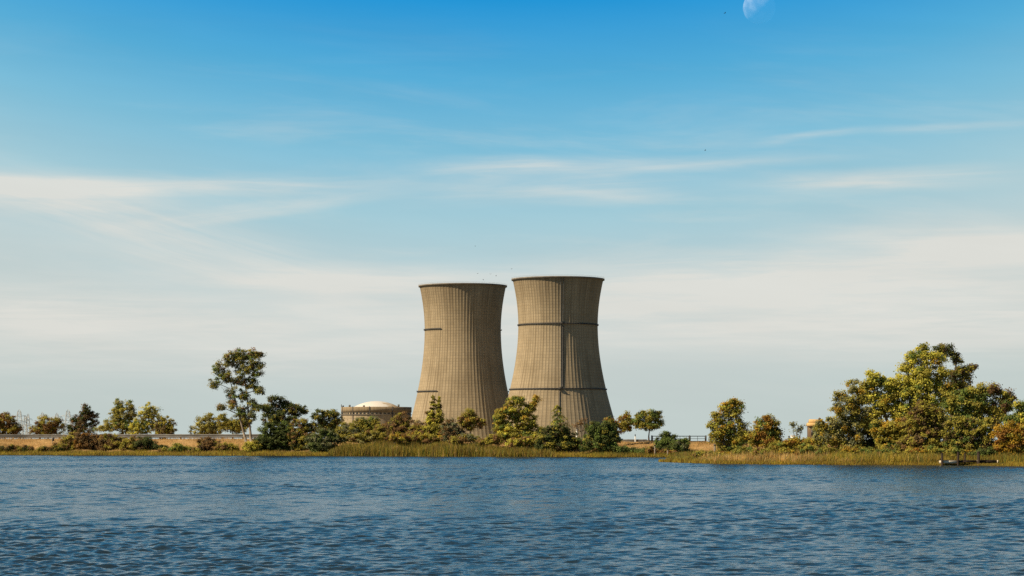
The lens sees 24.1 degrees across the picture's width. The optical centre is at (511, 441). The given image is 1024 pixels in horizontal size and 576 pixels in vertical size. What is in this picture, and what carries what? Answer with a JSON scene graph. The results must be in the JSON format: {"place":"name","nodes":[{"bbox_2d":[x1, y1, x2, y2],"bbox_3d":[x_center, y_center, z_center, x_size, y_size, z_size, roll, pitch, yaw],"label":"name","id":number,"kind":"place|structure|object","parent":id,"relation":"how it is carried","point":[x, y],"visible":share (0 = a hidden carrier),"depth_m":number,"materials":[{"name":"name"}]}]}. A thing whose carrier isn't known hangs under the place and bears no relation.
{"place":"outdoors","nodes":[
{"label":"outdoors","id":0,"kind":"place"},
{"bbox_2d":[341,401,411,429],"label":"containment building","id":1,"kind":"structure","parent":0,"point":[382,411],"depth_m":2065.28,"materials":[{"name":"concrete"}]},
{"bbox_2d":[0,437,1017,465],"bbox_3d":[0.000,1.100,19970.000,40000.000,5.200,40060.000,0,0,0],"label":"ground","id":2,"kind":"structure","parent":0,"point":[161,442],"depth_m":387.27,"materials":[{"name":"brown plant"}]},
{"bbox_2d":[0,445,12,451],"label":"scrub bush","id":3,"kind":"object","parent":2,"relation":"on","point":[2,448],"visible":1,"depth_m":392.16,"materials":[{"name":"green plant"}]},
{"bbox_2d":[0,411,22,438],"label":"maple tree","id":4,"kind":"object","parent":2,"relation":"on","point":[9,427],"visible":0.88,"depth_m":451.27,"materials":[{"name":"green plant"}]},
{"bbox_2d":[6,444,22,451],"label":"scrub bush","id":5,"kind":"object","parent":2,"relation":"on","point":[15,447],"visible":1,"depth_m":392.41,"materials":[{"name":"green plant"}]},
{"bbox_2d":[14,410,24,433],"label":"transmission pylon","id":6,"kind":"object","parent":2,"relation":"on","point":[20,414],"visible":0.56,"depth_m":1250.22,"materials":[{"name":"metal"}]},
{"bbox_2d":[22,415,28,433],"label":"transmission pylon","id":7,"kind":"object","parent":2,"relation":"on","point":[26,420],"visible":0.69,"depth_m":1299.79,"materials":[{"name":"metal"}]},
{"bbox_2d":[19,445,35,451],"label":"scrub bush","id":8,"kind":"object","parent":2,"relation":"on","point":[27,448],"visible":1,"depth_m":391.22,"materials":[{"name":"green plant"}]},
{"bbox_2d":[36,445,49,451],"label":"scrub bush","id":9,"kind":"object","parent":2,"relation":"on","point":[42,447],"visible":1,"depth_m":389.38,"materials":[{"name":"green plant"}]},
{"bbox_2d":[28,414,65,438],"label":"round tree","id":10,"kind":"object","parent":2,"relation":"on","point":[42,426],"visible":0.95,"depth_m":448.62,"materials":[{"name":"green plant"}]},
{"bbox_2d":[47,442,65,451],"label":"scrub bush","id":11,"kind":"object","parent":2,"relation":"on","point":[54,447],"visible":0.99,"depth_m":388.97,"materials":[{"name":"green plant"}]},
{"bbox_2d":[62,410,72,433],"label":"transmission pylon","id":12,"kind":"object","parent":2,"relation":"on","point":[67,411],"visible":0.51,"depth_m":1229.89,"materials":[{"name":"metal"}]},
{"bbox_2d":[58,432,78,450],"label":"shrub","id":13,"kind":"object","parent":2,"relation":"on","point":[67,442],"visible":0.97,"depth_m":390.35,"materials":[{"name":"green plant"}]},
{"bbox_2d":[66,404,99,433],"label":"oak tree","id":14,"kind":"object","parent":2,"relation":"on","point":[80,423],"visible":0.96,"depth_m":449.62,"materials":[{"name":"green plant"}]},
{"bbox_2d":[73,431,102,449],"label":"shrub","id":15,"kind":"object","parent":2,"relation":"on","point":[87,440],"visible":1,"depth_m":388.41,"materials":[{"name":"brown plant"}]},
{"bbox_2d":[96,433,124,450],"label":"shrub","id":16,"kind":"object","parent":2,"relation":"on","point":[111,442],"visible":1,"depth_m":387.22,"materials":[{"name":"green plant"}]},
{"bbox_2d":[93,398,137,438],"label":"poplar tree","id":17,"kind":"object","parent":2,"relation":"on","point":[124,422],"visible":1,"depth_m":444.93,"materials":[{"name":"green plant"}]},
{"bbox_2d":[119,435,136,449],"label":"shrub","id":18,"kind":"object","parent":2,"relation":"on","point":[126,444],"visible":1,"depth_m":385.98,"materials":[{"name":"green plant"}]},
{"bbox_2d":[0,434,262,438],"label":"guardrail","id":19,"kind":"object","parent":2,"relation":"on","point":[159,436],"visible":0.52,"depth_m":399.29,"materials":[{"name":"metal"}]},
{"bbox_2d":[126,402,163,433],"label":"young ash tree","id":20,"kind":"object","parent":2,"relation":"on","point":[148,413],"visible":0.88,"depth_m":442.79,"materials":[{"name":"green plant"}]},
{"bbox_2d":[131,436,168,450],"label":"shrub","id":21,"kind":"object","parent":2,"relation":"on","point":[146,443],"visible":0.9,"depth_m":385.41,"materials":[{"name":"green plant"}]},
{"bbox_2d":[158,447,168,451],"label":"scrub bush","id":22,"kind":"object","parent":2,"relation":"on","point":[160,449],"visible":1,"depth_m":380.76,"materials":[{"name":"green plant"}]},
{"bbox_2d":[152,415,177,438],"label":"oak tree","id":23,"kind":"object","parent":2,"relation":"on","point":[164,428],"visible":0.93,"depth_m":441.57,"materials":[{"name":"green plant"}]},
{"bbox_2d":[166,442,190,451],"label":"shrub","id":24,"kind":"object","parent":2,"relation":"on","point":[178,447],"visible":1,"depth_m":379.80,"materials":[{"name":"green plant"}]},
{"bbox_2d":[187,446,203,451],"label":"scrub bush","id":25,"kind":"object","parent":2,"relation":"on","point":[194,449],"visible":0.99,"depth_m":378.18,"materials":[{"name":"green plant"}]},
{"bbox_2d":[191,412,223,438],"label":"wide oak tree","id":26,"kind":"object","parent":2,"relation":"on","point":[209,427],"visible":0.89,"depth_m":438.27,"materials":[{"name":"green plant"}]},
{"bbox_2d":[194,436,221,450],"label":"shrub","id":27,"kind":"object","parent":2,"relation":"on","point":[207,443],"visible":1,"depth_m":378.43,"materials":[{"name":"brown plant"}]},
{"bbox_2d":[211,442,240,451],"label":"shrub","id":28,"kind":"object","parent":2,"relation":"on","point":[225,446],"visible":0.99,"depth_m":376.85,"materials":[{"name":"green plant"}]},
{"bbox_2d":[214,412,251,433],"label":"oak tree","id":29,"kind":"object","parent":2,"relation":"on","point":[234,425],"visible":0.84,"depth_m":428.34,"materials":[{"name":"green plant"}]},
{"bbox_2d":[208,347,266,441],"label":"gum tree","id":30,"kind":"object","parent":2,"relation":"on","point":[243,356],"visible":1,"depth_m":386.38,"materials":[{"name":"green plant"}]},
{"bbox_2d":[241,440,265,452],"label":"shrub","id":31,"kind":"object","parent":2,"relation":"on","point":[250,446],"visible":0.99,"depth_m":374.99,"materials":[{"name":"green plant"}]},
{"bbox_2d":[253,420,295,450],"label":"willow bush","id":32,"kind":"object","parent":2,"relation":"on","point":[274,439],"visible":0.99,"depth_m":375.62,"materials":[{"name":"green plant"}]},
{"bbox_2d":[254,393,308,428],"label":"dark oak tree","id":33,"kind":"object","parent":2,"relation":"on","point":[282,411],"visible":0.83,"depth_m":382.62,"materials":[{"name":"green plant"}]},
{"bbox_2d":[286,418,318,450],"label":"shrub","id":34,"kind":"object","parent":2,"relation":"on","point":[300,434],"visible":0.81,"depth_m":374.32,"materials":[{"name":"green plant"}]},
{"bbox_2d":[303,427,345,452],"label":"shrub","id":35,"kind":"object","parent":2,"relation":"on","point":[329,436],"visible":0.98,"depth_m":369.79,"materials":[{"name":"green plant"}]},
{"bbox_2d":[310,408,347,432],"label":"dark oak tree","id":36,"kind":"object","parent":2,"relation":"on","point":[332,423],"visible":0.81,"depth_m":382.00,"materials":[{"name":"green plant"}]},
{"bbox_2d":[334,420,363,443],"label":"shrub","id":37,"kind":"object","parent":2,"relation":"on","point":[349,428],"visible":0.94,"depth_m":372.27,"materials":[{"name":"green plant"}]},
{"bbox_2d":[0,449,713,456],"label":"shore grass","id":38,"kind":"structure","parent":2,"relation":"on","point":[253,453],"depth_m":373.14,"materials":[{"name":"green plant"}]},
{"bbox_2d":[355,416,380,434],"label":"shrub","id":39,"kind":"object","parent":2,"relation":"on","point":[364,424],"visible":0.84,"depth_m":373.00,"materials":[{"name":"green plant"}]},
{"bbox_2d":[345,430,392,443],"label":"shrub","id":40,"kind":"object","parent":2,"relation":"on","point":[368,436],"visible":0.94,"depth_m":369.75,"materials":[{"name":"green plant"}]},
{"bbox_2d":[372,420,390,440],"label":"shrub","id":41,"kind":"object","parent":2,"relation":"on","point":[380,427],"visible":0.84,"depth_m":371.34,"materials":[{"name":"green plant"}]},
{"bbox_2d":[386,411,414,441],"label":"shrub","id":42,"kind":"object","parent":2,"relation":"on","point":[404,425],"visible":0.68,"depth_m":369.57,"materials":[{"name":"green plant"}]},
{"bbox_2d":[405,419,423,435],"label":"shrub","id":43,"kind":"object","parent":2,"relation":"on","point":[416,428],"visible":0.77,"depth_m":366.39,"materials":[{"name":"green plant"}]},
{"bbox_2d":[388,432,441,444],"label":"shrub","id":44,"kind":"object","parent":2,"relation":"on","point":[420,438],"visible":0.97,"depth_m":362.83,"materials":[{"name":"green plant"}]},
{"bbox_2d":[418,395,444,435],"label":"cypress tree","id":45,"kind":"object","parent":2,"relation":"on","point":[434,419],"visible":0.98,"depth_m":364.26,"materials":[{"name":"green plant"}]},
{"bbox_2d":[327,439,560,456],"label":"reeds","id":46,"kind":"object","parent":2,"relation":"on","point":[378,448],"visible":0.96,"depth_m":356.85,"materials":[{"name":"green plant"}]},
{"bbox_2d":[436,418,467,442],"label":"shrub","id":47,"kind":"object","parent":2,"relation":"on","point":[448,432],"visible":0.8,"depth_m":361.29,"materials":[{"name":"green plant"}]},
{"bbox_2d":[409,282,508,438],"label":"cooling tower","id":48,"kind":"structure","parent":2,"relation":"on","point":[462,370],"depth_m":1972.99,"materials":[{"name":"concrete"}]},
{"bbox_2d":[456,433,483,444],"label":"shrub","id":49,"kind":"object","parent":2,"relation":"on","point":[471,437],"visible":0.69,"depth_m":360.53,"materials":[{"name":"green plant"}]},
{"bbox_2d":[455,407,485,442],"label":"young oak tree","id":50,"kind":"object","parent":2,"relation":"on","point":[469,417],"visible":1,"depth_m":364.69,"materials":[{"name":"green plant"}]},
{"bbox_2d":[448,432,505,446],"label":"shrub","id":51,"kind":"object","parent":2,"relation":"on","point":[491,439],"visible":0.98,"depth_m":356.20,"materials":[{"name":"green plant"}]},
{"bbox_2d":[492,394,543,440],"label":"willow tree","id":52,"kind":"object","parent":2,"relation":"on","point":[521,417],"visible":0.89,"depth_m":357.78,"materials":[{"name":"green plant"}]},
{"bbox_2d":[503,434,536,447],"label":"shrub","id":53,"kind":"object","parent":2,"relation":"on","point":[525,441],"visible":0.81,"depth_m":353.07,"materials":[{"name":"green plant"}]},
{"bbox_2d":[534,423,581,451],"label":"shrub","id":54,"kind":"object","parent":2,"relation":"on","point":[555,438],"visible":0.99,"depth_m":348.26,"materials":[{"name":"green plant"}]},
{"bbox_2d":[550,404,572,432],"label":"pine tree","id":55,"kind":"object","parent":2,"relation":"on","point":[555,421],"visible":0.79,"depth_m":351.39,"materials":[{"name":"green plant"}]},
{"bbox_2d":[502,275,622,439],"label":"cooling tower","id":56,"kind":"structure","parent":2,"relation":"on","point":[558,361],"depth_m":1883.65,"materials":[{"name":"concrete"}]},
{"bbox_2d":[571,418,587,441],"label":"bare tree","id":57,"kind":"object","parent":2,"relation":"on","point":[579,422],"visible":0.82,"depth_m":357.99,"materials":[{"name":"brown plant"}]},
{"bbox_2d":[576,416,621,452],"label":"shrub","id":58,"kind":"object","parent":2,"relation":"on","point":[604,436],"visible":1,"depth_m":343.38,"materials":[{"name":"green plant"}]},
{"bbox_2d":[601,410,633,434],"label":"young oak tree","id":59,"kind":"object","parent":2,"relation":"on","point":[623,424],"visible":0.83,"depth_m":352.70,"materials":[{"name":"green plant"}]},
{"bbox_2d":[610,444,647,452],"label":"shrub","id":60,"kind":"object","parent":2,"relation":"on","point":[625,448],"visible":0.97,"depth_m":342.06,"materials":[{"name":"green plant"}]},
{"bbox_2d":[623,439,646,441],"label":"guardrail","id":61,"kind":"object","parent":2,"relation":"on","point":[637,440],"visible":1,"depth_m":358.74,"materials":[{"name":"metal"}]},
{"bbox_2d":[629,409,665,441],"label":"spreading oak tree","id":62,"kind":"object","parent":2,"relation":"on","point":[651,420],"visible":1,"depth_m":357.08,"materials":[{"name":"green plant"}]},
{"bbox_2d":[645,446,676,454],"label":"shrub","id":63,"kind":"object","parent":2,"relation":"on","point":[649,449],"visible":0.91,"depth_m":339.29,"materials":[{"name":"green plant"}]},
{"bbox_2d":[653,430,677,449],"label":"shrub","id":64,"kind":"object","parent":2,"relation":"on","point":[666,439],"visible":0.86,"depth_m":342.61,"materials":[{"name":"green plant"}]},
{"bbox_2d":[651,435,706,441],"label":"fence","id":65,"kind":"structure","parent":2,"relation":"on","point":[689,436],"depth_m":358.76,"materials":[{"name":"grey metal"}]},
{"bbox_2d":[670,437,690,451],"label":"shrub","id":66,"kind":"object","parent":2,"relation":"on","point":[680,445],"visible":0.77,"depth_m":340.16,"materials":[{"name":"green plant"}]},
{"bbox_2d":[692,449,712,457],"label":"scrub bush","id":67,"kind":"object","parent":2,"relation":"on","point":[700,453],"visible":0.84,"depth_m":247.22,"materials":[{"name":"green plant"}]},
{"bbox_2d":[712,451,730,456],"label":"scrub bush","id":68,"kind":"object","parent":2,"relation":"on","point":[723,453],"visible":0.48,"depth_m":244.50,"materials":[{"name":"green plant"}]},
{"bbox_2d":[705,396,751,451],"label":"willow tree","id":69,"kind":"object","parent":2,"relation":"on","point":[729,430],"visible":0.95,"depth_m":254.98,"materials":[{"name":"green plant"}]},
{"bbox_2d":[733,445,753,454],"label":"scrub bush","id":70,"kind":"object","parent":2,"relation":"on","point":[740,449],"visible":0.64,"depth_m":243.78,"materials":[{"name":"green plant"}]},
{"bbox_2d":[737,429,751,446],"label":"shrub","id":71,"kind":"object","parent":2,"relation":"on","point":[746,440],"visible":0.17,"depth_m":287.04,"materials":[{"name":"green plant"}]},
{"bbox_2d":[748,446,773,455],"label":"scrub bush","id":72,"kind":"object","parent":2,"relation":"on","point":[758,450],"visible":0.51,"depth_m":238.29,"materials":[{"name":"green plant"}]},
{"bbox_2d":[746,413,784,448],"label":"willow tree","id":73,"kind":"object","parent":2,"relation":"on","point":[765,431],"visible":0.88,"depth_m":249.57,"materials":[{"name":"green plant"}]},
{"bbox_2d":[694,446,849,462],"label":"reeds","id":74,"kind":"object","parent":2,"relation":"on","point":[766,456],"visible":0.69,"depth_m":234.61,"materials":[{"name":"yellow plant"}]},
{"bbox_2d":[778,446,798,455],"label":"scrub bush","id":75,"kind":"object","parent":2,"relation":"on","point":[784,449],"visible":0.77,"depth_m":237.30,"materials":[{"name":"green plant"}]},
{"bbox_2d":[767,436,817,452],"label":"shrub","id":76,"kind":"object","parent":2,"relation":"on","point":[792,443],"visible":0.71,"depth_m":246.31,"materials":[{"name":"green plant"}]},
{"bbox_2d":[789,421,804,437],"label":"bare tree","id":77,"kind":"object","parent":2,"relation":"on","point":[793,423],"visible":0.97,"depth_m":284.01,"materials":[{"name":"green plant"}]},
{"bbox_2d":[797,442,819,454],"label":"scrub bush","id":78,"kind":"object","parent":2,"relation":"on","point":[806,448],"visible":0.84,"depth_m":238.56,"materials":[{"name":"green plant"}]},
{"bbox_2d":[815,444,839,454],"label":"scrub bush","id":79,"kind":"object","parent":2,"relation":"on","point":[826,448],"visible":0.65,"depth_m":234.11,"materials":[{"name":"green plant"}]},
{"bbox_2d":[658,458,1023,465],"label":"shore grass","id":80,"kind":"structure","parent":2,"relation":"on","point":[791,462],"depth_m":227.00,"materials":[{"name":"green plant"}]},
{"bbox_2d":[809,378,874,450],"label":"willow tree","id":81,"kind":"object","parent":2,"relation":"on","point":[836,429],"visible":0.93,"depth_m":245.26,"materials":[{"name":"green plant"}]},
{"bbox_2d":[671,446,1023,457],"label":"tall grass","id":82,"kind":"structure","parent":2,"relation":"on","point":[688,453],"depth_m":249.77,"materials":[{"name":"green plant"}]},
{"bbox_2d":[839,445,859,455],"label":"scrub bush","id":83,"kind":"object","parent":2,"relation":"on","point":[847,449],"visible":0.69,"depth_m":234.09,"materials":[{"name":"green plant"}]},
{"bbox_2d":[860,428,876,448],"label":"shrub","id":84,"kind":"object","parent":2,"relation":"on","point":[870,441],"visible":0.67,"depth_m":246.57,"materials":[{"name":"green plant"}]},
{"bbox_2d":[858,446,879,454],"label":"scrub bush","id":85,"kind":"object","parent":2,"relation":"on","point":[870,449],"visible":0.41,"depth_m":235.14,"materials":[{"name":"green plant"}]},
{"bbox_2d":[800,450,952,463],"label":"reeds","id":86,"kind":"object","parent":2,"relation":"on","point":[898,457],"visible":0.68,"depth_m":225.85,"materials":[{"name":"green plant"}]},
{"bbox_2d":[877,444,900,454],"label":"scrub bush","id":87,"kind":"object","parent":2,"relation":"on","point":[890,450],"visible":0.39,"depth_m":231.01,"materials":[{"name":"green plant"}]},
{"bbox_2d":[868,417,912,451],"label":"shrub","id":88,"kind":"object","parent":2,"relation":"on","point":[888,433],"visible":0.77,"depth_m":238.25,"materials":[{"name":"green plant"}]},
{"bbox_2d":[858,342,958,421],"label":"cottonwood tree","id":89,"kind":"object","parent":2,"relation":"on","point":[910,384],"visible":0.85,"depth_m":248.76,"materials":[{"name":"green plant"}]},
{"bbox_2d":[902,446,926,454],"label":"scrub bush","id":90,"kind":"object","parent":2,"relation":"on","point":[909,450],"visible":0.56,"depth_m":231.10,"materials":[{"name":"green plant"}]},
{"bbox_2d":[894,399,953,450],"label":"shrub","id":91,"kind":"object","parent":2,"relation":"on","point":[929,427],"visible":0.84,"depth_m":234.96,"materials":[{"name":"green plant"}]},
{"bbox_2d":[922,443,945,453],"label":"scrub bush","id":92,"kind":"object","parent":2,"relation":"on","point":[935,449],"visible":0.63,"depth_m":231.25,"materials":[{"name":"green plant"}]},
{"bbox_2d":[930,342,978,393],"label":"dark oak tree","id":93,"kind":"object","parent":2,"relation":"on","point":[962,373],"visible":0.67,"depth_m":251.98,"materials":[{"name":"green plant"}]},
{"bbox_2d":[945,447,967,457],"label":"scrub bush","id":94,"kind":"object","parent":2,"relation":"on","point":[952,451],"visible":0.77,"depth_m":226.34,"materials":[{"name":"green plant"}]},
{"bbox_2d":[957,448,975,455],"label":"scrub bush","id":95,"kind":"object","parent":2,"relation":"on","point":[967,451],"visible":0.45,"depth_m":226.52,"materials":[{"name":"green plant"}]},
{"bbox_2d":[939,451,997,465],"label":"dock","id":96,"kind":"object","parent":2,"relation":"on","point":[965,461],"visible":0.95,"depth_m":219.34,"materials":[{"name":"wood"}]},
{"bbox_2d":[940,413,1000,450],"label":"shrub","id":97,"kind":"object","parent":2,"relation":"on","point":[975,435],"visible":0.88,"depth_m":230.82,"materials":[{"name":"green plant"}]},
{"bbox_2d":[926,451,1023,462],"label":"tall grass","id":98,"kind":"structure","parent":2,"relation":"on","point":[1002,457],"depth_m":221.42,"materials":[{"name":"green plant"}]},
{"bbox_2d":[938,380,1019,445],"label":"red oak tree","id":99,"kind":"object","parent":2,"relation":"on","point":[970,401],"visible":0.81,"depth_m":243.24,"materials":[{"name":"green plant"}]},
{"bbox_2d":[966,446,1005,457],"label":"shrub","id":100,"kind":"object","parent":2,"relation":"on","point":[991,451],"visible":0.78,"depth_m":223.68,"materials":[{"name":"green plant"}]},
{"bbox_2d":[989,420,1023,454],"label":"shrub","id":101,"kind":"object","parent":2,"relation":"on","point":[1010,440],"visible":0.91,"depth_m":223.62,"materials":[{"name":"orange plant"}]},
{"bbox_2d":[1000,399,1023,430],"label":"green ash tree","id":102,"kind":"object","parent":2,"relation":"on","point":[1017,416],"visible":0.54,"depth_m":237.68,"materials":[{"name":"green plant"}]},
{"bbox_2d":[0,455,1023,575],"bbox_3d":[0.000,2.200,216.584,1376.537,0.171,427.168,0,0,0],"label":"water","id":103,"kind":"structure","parent":0,"point":[101,515],"depth_m":69.28,"materials":[{"name":"blue liquid"}]},
{"bbox_2d":[0,0,1023,441],"label":"sky","id":104,"kind":"structure","parent":0,"point":[185,184],"materials":[{"name":"blue"}]},
{"bbox_2d":[592,448,698,455],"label":"green grass","id":105,"kind":"structure","parent":0,"point":[610,452],"depth_m":341.16,"materials":[{"name":"green plant"}]},
{"bbox_2d":[666,455,713,460],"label":"tall grass","id":106,"kind":"structure","parent":0,"point":[682,457],"depth_m":250.78,"materials":[{"name":"green plant"}]},
{"bbox_2d":[806,418,822,437],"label":"service tower","id":107,"kind":"structure","parent":0,"point":[810,424],"depth_m":558.40,"materials":[{"name":"yellow paint"}]}
]}

